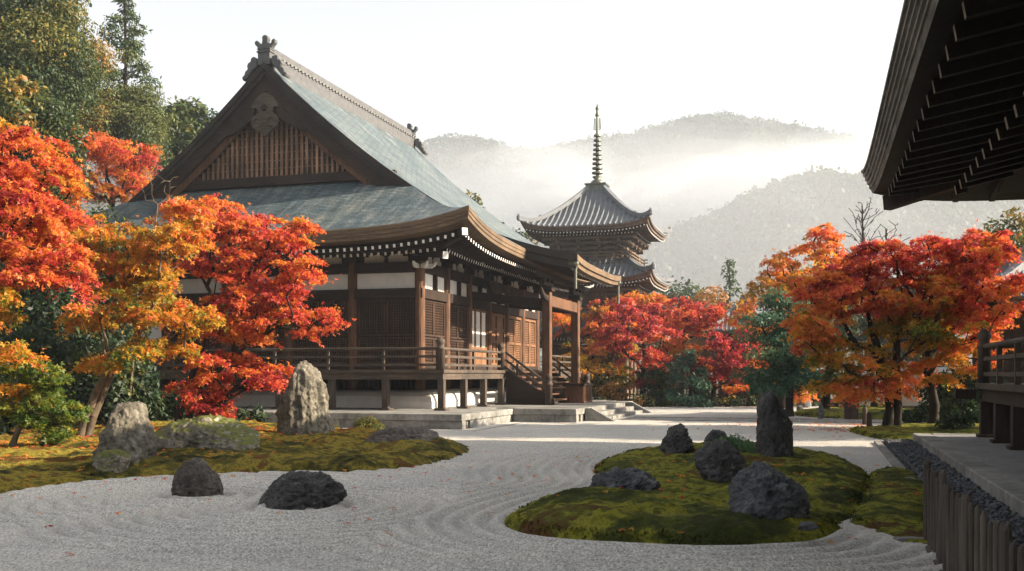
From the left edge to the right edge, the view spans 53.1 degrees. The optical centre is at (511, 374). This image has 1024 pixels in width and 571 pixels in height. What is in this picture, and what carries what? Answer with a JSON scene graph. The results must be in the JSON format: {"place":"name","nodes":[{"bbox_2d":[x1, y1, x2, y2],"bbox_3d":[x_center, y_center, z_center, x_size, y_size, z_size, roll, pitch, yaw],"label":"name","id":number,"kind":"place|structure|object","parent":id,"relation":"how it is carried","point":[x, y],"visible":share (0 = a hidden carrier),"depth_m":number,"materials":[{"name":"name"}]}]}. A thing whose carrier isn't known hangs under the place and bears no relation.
{"place":"outdoors","nodes":[
{"label":"outdoors","id":0,"kind":"place"},
{"bbox_2d":[127,176,175,401],"bbox_3d":[-10.143,-1.930,29.053,1.527,7.272,0.882,0,0,24],"label":"bare tree","id":1,"kind":"object","parent":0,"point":[131,374],"visible":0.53,"depth_m":28.97,"materials":[{"name":"brown plant"}]},
{"bbox_2d":[57,121,867,231],"bbox_3d":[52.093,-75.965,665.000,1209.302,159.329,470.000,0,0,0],"label":"hill","id":2,"kind":"structure","parent":0,"point":[674,198],"depth_m":544.42,"materials":[{"name":"soil"}]},
{"bbox_2d":[48,109,1006,232],"bbox_3d":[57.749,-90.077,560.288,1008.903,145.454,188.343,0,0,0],"label":"woods","id":3,"kind":"object","parent":2,"relation":"on","point":[561,150],"visible":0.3,"depth_m":557.93,"materials":[{"name":"grey plant"}]},
{"bbox_2d":[0,406,942,570],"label":"raked gravel","id":4,"kind":"structure","parent":0,"point":[215,533],"depth_m":11.26,"materials":[{"name":"gravel"}]},
{"bbox_2d":[171,457,223,496],"bbox_3d":[-4.259,1.445,13.916,0.664,0.626,0.616,0,0,0],"label":"rock","id":5,"kind":"object","parent":4,"relation":"on","point":[196,477],"visible":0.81,"depth_m":13.69,"materials":[{"name":"stone"}]},
{"bbox_2d":[258,470,346,509],"bbox_3d":[-2.664,1.496,12.980,1.047,0.557,1.064,0,0,-26],"label":"rock","id":6,"kind":"object","parent":4,"relation":"on","point":[298,490],"visible":0.8,"depth_m":12.65,"materials":[{"name":"stone"}]},
{"bbox_2d":[0,415,919,554],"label":"fallen leaves","id":7,"kind":"object","parent":4,"relation":"on","point":[156,429],"visible":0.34,"depth_m":19.06,"materials":[{"name":"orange plant"}]},
{"bbox_2d":[612,392,629,400],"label":"hedge plant","id":8,"kind":"object","parent":4,"relation":"on","point":[618,399],"visible":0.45,"depth_m":52.41,"materials":[{"name":"green plant"}]},
{"bbox_2d":[631,393,655,406],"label":"hedge plant","id":9,"kind":"object","parent":4,"relation":"on","point":[641,401],"visible":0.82,"depth_m":51.11,"materials":[{"name":"green plant"}]},
{"bbox_2d":[648,390,673,406],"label":"hedge plant","id":10,"kind":"object","parent":4,"relation":"on","point":[654,394],"visible":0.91,"depth_m":51.77,"materials":[{"name":"green plant"}]},
{"bbox_2d":[659,349,713,407],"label":"conifer tree","id":11,"kind":"object","parent":4,"relation":"on","point":[702,384],"visible":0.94,"depth_m":51.62,"materials":[{"name":"green plant"}]},
{"bbox_2d":[691,392,716,406],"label":"hedge plant","id":12,"kind":"object","parent":4,"relation":"on","point":[706,398],"visible":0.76,"depth_m":51.02,"materials":[{"name":"green plant"}]},
{"bbox_2d":[704,429,726,441],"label":"rock","id":13,"kind":"object","parent":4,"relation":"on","point":[713,434],"visible":0.37,"depth_m":21.24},
{"bbox_2d":[671,329,768,405],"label":"maple tree","id":14,"kind":"object","parent":4,"relation":"on","point":[732,358],"visible":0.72,"depth_m":51.88,"materials":[{"name":"red plant"}]},
{"bbox_2d":[715,395,741,406],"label":"hedge plant","id":15,"kind":"object","parent":4,"relation":"on","point":[730,401],"visible":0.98,"depth_m":51.77,"materials":[{"name":"green plant"}]},
{"bbox_2d":[735,392,758,405],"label":"hedge plant","id":16,"kind":"object","parent":4,"relation":"on","point":[751,400],"visible":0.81,"depth_m":52.43,"materials":[{"name":"green plant"}]},
{"bbox_2d":[726,285,839,416],"bbox_3d":[10.676,-0.874,40.003,4.666,5.169,3.571,0,0,0],"label":"garden pine","id":17,"kind":"object","parent":4,"relation":"on","point":[786,379],"visible":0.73,"depth_m":39.55,"materials":[{"name":"green plant"}]},
{"bbox_2d":[754,363,819,407],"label":"maple tree","id":18,"kind":"object","parent":4,"relation":"on","point":[797,398],"visible":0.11,"depth_m":49.50,"materials":[{"name":"orange plant"}]},
{"bbox_2d":[798,388,811,407],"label":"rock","id":19,"kind":"object","parent":4,"relation":"on","point":[808,404],"visible":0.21,"depth_m":50.41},
{"bbox_2d":[818,402,823,418],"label":"rock","id":20,"kind":"object","parent":4,"relation":"on","point":[820,412],"visible":0.86,"depth_m":37.84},
{"bbox_2d":[830,394,840,406],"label":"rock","id":21,"kind":"object","parent":4,"relation":"on","point":[832,404],"visible":0.1,"depth_m":44.94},
{"bbox_2d":[844,399,857,418],"bbox_3d":[12.319,1.300,37.188,0.560,0.800,0.120,0,0,0],"label":"notice board","id":22,"kind":"object","parent":4,"relation":"on","point":[851,412],"visible":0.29,"depth_m":37.15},
{"bbox_2d":[771,231,957,425],"bbox_3d":[10.600,-1.228,31.162,5.178,5.912,4.722,0,0,0],"label":"maple tree","id":23,"kind":"object","parent":4,"relation":"on","point":[860,267],"visible":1,"depth_m":30.48,"materials":[{"name":"orange plant"}]},
{"bbox_2d":[850,466,926,542],"bbox_3d":[5.193,1.617,13.889,1.440,0.172,8.580,0,0,21],"label":"moss patch","id":24,"kind":"object","parent":4,"relation":"on","point":[895,509],"visible":0.64,"depth_m":12.32,"materials":[{"name":"plant"}]},
{"bbox_2d":[893,536,924,541],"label":"stone block","id":25,"kind":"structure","parent":4,"relation":"on","point":[903,539],"depth_m":10.14,"materials":[{"name":"stone"}]},
{"bbox_2d":[850,423,978,439],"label":"moss verge","id":26,"kind":"structure","parent":4,"relation":"on","point":[904,431],"depth_m":28.05,"materials":[{"name":"plant"}]},
{"bbox_2d":[875,219,1023,422],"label":"maple tree","id":27,"kind":"object","parent":26,"relation":"on","point":[966,260],"visible":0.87,"depth_m":30.37,"materials":[{"name":"red plant"}]},
{"bbox_2d":[933,404,978,429],"bbox_3d":[12.345,1.331,28.540,1.263,1.037,1.114,0,0,14],"label":"shrub","id":28,"kind":"object","parent":26,"relation":"on","point":[959,421],"visible":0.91,"depth_m":28.26,"materials":[{"name":"green plant"}]},
{"bbox_2d":[902,406,928,422],"bbox_3d":[13.407,1.440,33.971,1.240,0.844,1.229,0,0,0],"label":"clipped bush","id":29,"kind":"object","parent":4,"relation":"on","point":[920,414],"visible":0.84,"depth_m":33.71,"materials":[{"name":"green plant"}]},
{"bbox_2d":[901,367,956,406],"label":"plaster wall","id":30,"kind":"structure","parent":4,"relation":"on","point":[908,403],"depth_m":45.09,"materials":[{"name":"paint"}]},
{"bbox_2d":[882,438,1023,549],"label":"slate pebbles","id":31,"kind":"object","parent":4,"relation":"on","point":[911,454],"visible":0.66,"depth_m":14.61,"materials":[{"name":"gravel"}]},
{"bbox_2d":[922,459,1023,570],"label":"stake fence","id":32,"kind":"object","parent":4,"relation":"on","point":[958,535],"visible":0.98,"depth_m":7.44,"materials":[{"name":"brown wood"}]},
{"bbox_2d":[972,244,1023,406],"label":"tiled house","id":33,"kind":"structure","parent":4,"relation":"on","point":[1014,332],"depth_m":34.79,"materials":[{"name":"wood"}]},
{"bbox_2d":[65,362,884,405],"bbox_3d":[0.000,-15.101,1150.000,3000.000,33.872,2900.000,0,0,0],"label":"ground","id":34,"kind":"structure","parent":0,"point":[868,403],"depth_m":65.68,"materials":[{"name":"plant"}]},
{"bbox_2d":[0,64,50,320],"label":"evergreen tree","id":35,"kind":"object","parent":34,"relation":"on","point":[16,93],"visible":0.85,"depth_m":32.78,"materials":[{"name":"green plant"}]},
{"bbox_2d":[0,56,87,269],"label":"evergreen tree","id":36,"kind":"object","parent":34,"relation":"on","point":[1,265],"visible":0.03,"depth_m":35.87,"materials":[{"name":"green plant"}]},
{"bbox_2d":[12,91,95,209],"bbox_3d":[-16.117,-4.147,35.629,3.031,11.119,2.992,0,0,-32],"label":"evergreen tree","id":37,"kind":"object","parent":34,"relation":"on","point":[52,119],"visible":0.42,"depth_m":35.11,"materials":[{"name":"green plant"}]},
{"bbox_2d":[0,0,111,125],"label":"evergreen tree","id":38,"kind":"object","parent":34,"relation":"on","point":[38,41],"visible":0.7,"depth_m":41.03,"materials":[{"name":"green plant"}]},
{"bbox_2d":[0,199,157,419],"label":"evergreen tree","id":39,"kind":"object","parent":34,"relation":"on","point":[126,331],"visible":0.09,"depth_m":32.26,"materials":[{"name":"green plant"}]},
{"bbox_2d":[58,31,132,208],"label":"evergreen tree","id":40,"kind":"object","parent":34,"relation":"on","point":[109,95],"visible":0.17,"depth_m":50.75,"materials":[{"name":"green plant"}]},
{"bbox_2d":[69,125,164,207],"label":"maple tree","id":41,"kind":"object","parent":34,"relation":"on","point":[101,152],"visible":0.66,"depth_m":47.94,"materials":[{"name":"red plant"}]},
{"bbox_2d":[96,79,172,196],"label":"evergreen tree","id":42,"kind":"object","parent":34,"relation":"on","point":[140,120],"visible":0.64,"depth_m":51.87,"materials":[{"name":"green plant"}]},
{"bbox_2d":[95,0,181,201],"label":"evergreen tree","id":43,"kind":"object","parent":34,"relation":"on","point":[131,47],"visible":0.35,"depth_m":53.87,"materials":[{"name":"green plant"}]},
{"bbox_2d":[155,95,218,174],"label":"evergreen tree","id":44,"kind":"object","parent":34,"relation":"on","point":[193,120],"visible":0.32,"depth_m":59.00,"materials":[{"name":"green plant"}]},
{"bbox_2d":[0,416,468,493],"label":"moss bank","id":45,"kind":"structure","parent":34,"relation":"on","point":[349,449],"depth_m":18.17,"materials":[{"name":"plant"}]},
{"bbox_2d":[0,365,20,435],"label":"shrub","id":46,"kind":"object","parent":45,"relation":"on","point":[5,427],"visible":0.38,"depth_m":24.00,"materials":[{"name":"green plant"}]},
{"bbox_2d":[0,359,94,446],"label":"maple tree","id":47,"kind":"object","parent":45,"relation":"on","point":[41,393],"visible":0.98,"depth_m":20.37,"materials":[{"name":"green plant"}]},
{"bbox_2d":[0,315,99,428],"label":"shrub","id":48,"kind":"object","parent":45,"relation":"on","point":[57,352],"visible":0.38,"depth_m":26.95,"materials":[{"name":"green plant"}]},
{"bbox_2d":[0,284,104,420],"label":"shrub","id":49,"kind":"object","parent":45,"relation":"on","point":[37,313],"visible":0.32,"depth_m":30.46,"materials":[{"name":"green plant"}]},
{"bbox_2d":[0,118,108,375],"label":"maple tree","id":50,"kind":"object","parent":45,"relation":"on","point":[40,212],"visible":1,"depth_m":19.32,"materials":[{"name":"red plant"}]},
{"bbox_2d":[92,449,130,472],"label":"rock","id":51,"kind":"object","parent":45,"relation":"on","point":[115,460],"visible":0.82,"depth_m":16.14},
{"bbox_2d":[64,333,164,425],"bbox_3d":[-11.694,0.393,29.601,3.274,3.159,3.476,0,0,0],"label":"shrub","id":52,"kind":"object","parent":45,"relation":"on","point":[119,390],"visible":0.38,"depth_m":29.22,"materials":[{"name":"green plant"}]},
{"bbox_2d":[91,401,157,463],"bbox_3d":[-6.560,1.132,17.267,1.066,1.352,1.135,0,0,0],"label":"rock","id":53,"kind":"object","parent":45,"relation":"on","point":[129,428],"visible":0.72,"depth_m":16.97,"materials":[{"name":"stone"}]},
{"bbox_2d":[49,194,229,435],"bbox_3d":[-8.787,-1.280,24.104,4.246,6.059,3.494,0,0,0],"label":"maple tree","id":54,"kind":"object","parent":45,"relation":"on","point":[152,275],"visible":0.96,"depth_m":23.60,"materials":[{"name":"orange plant"}]},
{"bbox_2d":[136,383,196,421],"bbox_3d":[-10.568,1.068,30.918,2.462,1.918,2.563,0,0,42],"label":"shrub","id":55,"kind":"object","parent":45,"relation":"on","point":[165,410],"visible":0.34,"depth_m":30.47,"materials":[{"name":"green plant"}]},
{"bbox_2d":[155,414,259,450],"bbox_3d":[-5.871,1.261,19.880,2.185,0.962,1.772,0,0,0],"label":"rock","id":56,"kind":"object","parent":45,"relation":"on","point":[219,432],"visible":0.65,"depth_m":19.34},
{"bbox_2d":[275,360,329,434],"bbox_3d":[-5.129,0.797,25.111,1.338,2.275,1.124,0,0,0],"label":"standing rock","id":57,"kind":"object","parent":45,"relation":"on","point":[302,409],"visible":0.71,"depth_m":24.74,"materials":[{"name":"stone"}]},
{"bbox_2d":[329,415,334,430],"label":"rock","id":58,"kind":"object","parent":45,"relation":"on","point":[331,424],"visible":0.14,"depth_m":25.96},
{"bbox_2d":[352,415,386,429],"bbox_3d":[-3.814,1.468,27.209,0.970,0.794,0.844,0,0,0],"label":"clipped bush","id":59,"kind":"object","parent":45,"relation":"on","point":[367,422],"visible":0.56,"depth_m":27.05,"materials":[{"name":"green plant"}]},
{"bbox_2d":[364,427,438,442],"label":"rock","id":60,"kind":"object","parent":45,"relation":"on","point":[401,433],"visible":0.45,"depth_m":21.88,"materials":[{"name":"stone"}]},
{"bbox_2d":[230,402,270,422],"bbox_3d":[-7.885,1.333,30.448,1.331,1.036,1.204,0,0,0],"label":"shrub","id":61,"kind":"object","parent":34,"relation":"on","point":[255,413],"visible":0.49,"depth_m":30.41,"materials":[{"name":"green plant"}]},
{"bbox_2d":[160,192,356,420],"bbox_3d":[-6.467,-1.460,26.487,4.916,6.436,3.508,0,0,0],"label":"maple tree","id":62,"kind":"object","parent":34,"relation":"on","point":[212,397],"visible":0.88,"depth_m":26.07,"materials":[{"name":"red plant"}]},
{"bbox_2d":[48,397,651,430],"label":"stone terrace","id":63,"kind":"structure","parent":34,"relation":"on","point":[454,418],"depth_m":34.31,"materials":[{"name":"stone"}]},
{"bbox_2d":[61,35,620,410],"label":"temple hall","id":64,"kind":"structure","parent":63,"relation":"on","point":[439,285],"depth_m":38.78,"materials":[{"name":"brown wood"}]},
{"bbox_2d":[492,312,504,364],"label":"panel door","id":65,"kind":"structure","parent":64,"relation":"in","point":[498,320],"depth_m":45.31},
{"bbox_2d":[509,315,520,365],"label":"louvre door","id":66,"kind":"structure","parent":64,"relation":"in","point":[514,321],"depth_m":47.98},
{"bbox_2d":[525,318,535,365],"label":"louvre door","id":67,"kind":"structure","parent":64,"relation":"in","point":[530,324],"depth_m":50.57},
{"bbox_2d":[563,383,592,402],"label":"offertory box","id":68,"kind":"object","parent":63,"relation":"on","point":[578,392],"visible":1,"depth_m":42.43,"materials":[{"name":"brown wood"}]},
{"bbox_2d":[516,104,674,400],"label":"pagoda","id":69,"kind":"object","parent":34,"relation":"on","point":[597,222],"visible":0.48,"depth_m":64.49,"materials":[{"name":"grey wood"}]},
{"bbox_2d":[560,352,639,389],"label":"maple tree","id":70,"kind":"object","parent":34,"relation":"on","point":[610,371],"visible":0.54,"depth_m":56.44,"materials":[{"name":"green plant"}]},
{"bbox_2d":[539,290,677,387],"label":"maple tree","id":71,"kind":"object","parent":34,"relation":"on","point":[562,319],"visible":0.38,"depth_m":61.44,"materials":[{"name":"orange plant"}]},
{"bbox_2d":[596,382,622,400],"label":"shrub","id":72,"kind":"object","parent":34,"relation":"on","point":[609,392],"visible":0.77,"depth_m":52.69,"materials":[{"name":"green plant"}]},
{"bbox_2d":[590,374,630,398],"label":"shrub","id":73,"kind":"object","parent":34,"relation":"on","point":[599,382],"visible":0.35,"depth_m":55.26,"materials":[{"name":"green plant"}]},
{"bbox_2d":[586,297,688,397],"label":"maple tree","id":74,"kind":"object","parent":34,"relation":"on","point":[653,358],"visible":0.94,"depth_m":53.65,"materials":[{"name":"red plant"}]},
{"bbox_2d":[634,360,680,405],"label":"evergreen tree","id":75,"kind":"object","parent":34,"relation":"on","point":[654,376],"visible":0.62,"depth_m":53.23,"materials":[{"name":"green plant"}]},
{"bbox_2d":[590,372,758,403],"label":"picket fence","id":76,"kind":"object","parent":34,"relation":"on","point":[719,394],"visible":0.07,"depth_m":57.71,"materials":[{"name":"brown wood"}]},
{"bbox_2d":[644,277,716,392],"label":"evergreen tree","id":77,"kind":"object","parent":34,"relation":"on","point":[670,295],"visible":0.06,"depth_m":93.56,"materials":[{"name":"green plant"}]},
{"bbox_2d":[634,296,728,398],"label":"maple tree","id":78,"kind":"object","parent":34,"relation":"on","point":[691,317],"visible":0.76,"depth_m":57.16,"materials":[{"name":"red plant"}]},
{"bbox_2d":[504,441,871,544],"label":"moss island","id":79,"kind":"structure","parent":34,"relation":"on","point":[700,513],"depth_m":11.43,"materials":[{"name":"plant"}]},
{"bbox_2d":[588,466,660,489],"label":"rock","id":80,"kind":"object","parent":79,"relation":"on","point":[630,478],"visible":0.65,"depth_m":13.23,"materials":[{"name":"stone"}]},
{"bbox_2d":[660,423,693,453],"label":"rock","id":81,"kind":"object","parent":79,"relation":"on","point":[676,439],"visible":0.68,"depth_m":19.20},
{"bbox_2d":[693,439,747,481],"bbox_3d":[3.013,1.297,14.808,0.741,0.713,0.735,0,0,-28],"label":"rock","id":82,"kind":"object","parent":79,"relation":"on","point":[720,460],"visible":0.75,"depth_m":14.61,"materials":[{"name":"stone"}]},
{"bbox_2d":[711,432,755,452],"bbox_3d":[4.281,1.485,19.410,1.264,0.766,1.089,0,0,0],"label":"shrub","id":83,"kind":"object","parent":79,"relation":"on","point":[737,443],"visible":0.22,"depth_m":19.29,"materials":[{"name":"green plant"}]},
{"bbox_2d":[728,460,810,519],"bbox_3d":[2.768,1.295,11.122,0.891,0.719,1.054,0,0,0],"label":"rock","id":84,"kind":"object","parent":79,"relation":"on","point":[759,489],"visible":0.78,"depth_m":10.77,"materials":[{"name":"stone"}]},
{"bbox_2d":[755,390,793,456],"bbox_3d":[4.618,1.044,18.113,0.636,1.503,0.852,0,0,33],"label":"standing rock","id":85,"kind":"object","parent":79,"relation":"on","point":[774,433],"visible":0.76,"depth_m":17.83,"materials":[{"name":"stone"}]},
{"bbox_2d":[798,521,817,530],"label":"rock","id":86,"kind":"object","parent":79,"relation":"on","point":[806,525],"visible":1,"depth_m":9.85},
{"bbox_2d":[685,285,733,393],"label":"evergreen tree","id":87,"kind":"object","parent":34,"relation":"on","point":[714,301],"visible":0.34,"depth_m":79.31,"materials":[{"name":"green plant"}]},
{"bbox_2d":[715,257,741,313],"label":"conifer tree","id":88,"kind":"object","parent":34,"relation":"on","point":[729,284],"visible":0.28,"depth_m":91.93,"materials":[{"name":"green plant"}]},
{"bbox_2d":[705,296,765,396],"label":"gate house","id":89,"kind":"structure","parent":34,"relation":"on","point":[727,329],"depth_m":75.76,"materials":[{"name":"grey tile"}]},
{"bbox_2d":[716,288,792,366],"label":"maple tree","id":90,"kind":"object","parent":34,"relation":"on","point":[746,309],"visible":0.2,"depth_m":56.32,"materials":[{"name":"orange plant"}]},
{"bbox_2d":[778,364,844,405],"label":"evergreen tree","id":91,"kind":"object","parent":34,"relation":"on","point":[819,395],"visible":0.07,"depth_m":52.16,"materials":[{"name":"green plant"}]},
{"bbox_2d":[806,248,864,371],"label":"evergreen tree","id":92,"kind":"object","parent":34,"relation":"on","point":[843,331],"visible":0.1,"depth_m":71.23,"materials":[{"name":"green plant"}]},
{"bbox_2d":[794,406,913,418],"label":"moss lawn","id":93,"kind":"structure","parent":34,"relation":"on","point":[837,412],"depth_m":40.02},
{"bbox_2d":[736,222,863,408],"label":"maple tree","id":94,"kind":"object","parent":93,"relation":"on","point":[780,264],"visible":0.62,"depth_m":42.80,"materials":[{"name":"orange plant"}]},
{"bbox_2d":[830,397,867,407],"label":"clipped bush","id":95,"kind":"object","parent":93,"relation":"on","point":[863,405],"visible":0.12,"depth_m":44.66,"materials":[{"name":"green plant"}]},
{"bbox_2d":[831,198,909,406],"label":"bare tree","id":96,"kind":"object","parent":93,"relation":"on","point":[861,237],"visible":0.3,"depth_m":45.92,"materials":[{"name":"brown plant"}]},
{"bbox_2d":[878,220,897,350],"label":"bare tree","id":97,"kind":"object","parent":93,"relation":"on","point":[886,229],"visible":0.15,"depth_m":46.97,"materials":[{"name":"brown plant"}]},
{"bbox_2d":[862,407,866,424],"bbox_3d":[11.511,1.415,33.417,0.170,0.670,0.162,0,0,0],"label":"garden post","id":98,"kind":"object","parent":34,"relation":"on","point":[864,412],"visible":0.73,"depth_m":33.35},
{"bbox_2d":[866,412,871,425],"bbox_3d":[10.737,1.450,30.779,0.170,0.600,0.162,0,0,0],"label":"garden post","id":99,"kind":"object","parent":34,"relation":"on","point":[869,419],"visible":0.79,"depth_m":30.72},
{"bbox_2d":[874,440,914,478],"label":"trench kerb","id":100,"kind":"structure","parent":34,"relation":"on","point":[893,460],"depth_m":20.17,"materials":[{"name":"stone"}]},
{"bbox_2d":[847,275,971,373],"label":"evergreen tree","id":101,"kind":"object","parent":34,"relation":"on","point":[864,326],"visible":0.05,"depth_m":65.80,"materials":[{"name":"green plant"}]},
{"bbox_2d":[913,362,1010,422],"bbox_3d":[15.127,0.778,34.467,2.799,2.642,3.000,0,0,-31],"label":"evergreen tree","id":102,"kind":"object","parent":34,"relation":"on","point":[949,403],"visible":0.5,"depth_m":33.99,"materials":[{"name":"green plant"}]},
{"bbox_2d":[980,206,1023,281],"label":"evergreen tree","id":103,"kind":"object","parent":34,"relation":"on","point":[1014,237],"visible":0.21,"depth_m":47.68,"materials":[{"name":"green plant"}]},
{"bbox_2d":[465,189,485,209],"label":"evergreen tree","id":104,"kind":"object","parent":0,"point":[478,198],"visible":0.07,"depth_m":84.73,"materials":[{"name":"green plant"}]},
{"bbox_2d":[78,0,903,149],"label":"sky","id":105,"kind":"structure","parent":0,"point":[517,72],"materials":[{"name":"white"}]},
{"bbox_2d":[515,228,537,243],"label":"evergreen tree","id":106,"kind":"object","parent":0,"point":[525,235],"visible":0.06,"depth_m":91.67,"materials":[{"name":"green plant"}]},
{"bbox_2d":[539,190,956,383],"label":"hill","id":107,"kind":"structure","parent":0,"point":[831,209],"depth_m":241.01,"materials":[{"name":"soil"}]},
{"bbox_2d":[512,162,1023,375],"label":"hill woods","id":108,"kind":"object","parent":107,"relation":"on","point":[790,197],"visible":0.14,"depth_m":234.06,"materials":[{"name":"grey plant"}]},
{"bbox_2d":[619,416,922,423],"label":"stone path","id":109,"kind":"structure","parent":0,"point":[747,419],"depth_m":37.14,"materials":[{"name":"stone"}]},
{"bbox_2d":[913,433,1023,516],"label":"stone platform","id":110,"kind":"structure","parent":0,"point":[986,465],"depth_m":16.61,"materials":[{"name":"stone"}]},
{"bbox_2d":[861,0,1023,449],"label":"side hall","id":111,"kind":"structure","parent":110,"relation":"on","point":[949,125],"depth_m":17.55,"materials":[{"name":"brown wood"}]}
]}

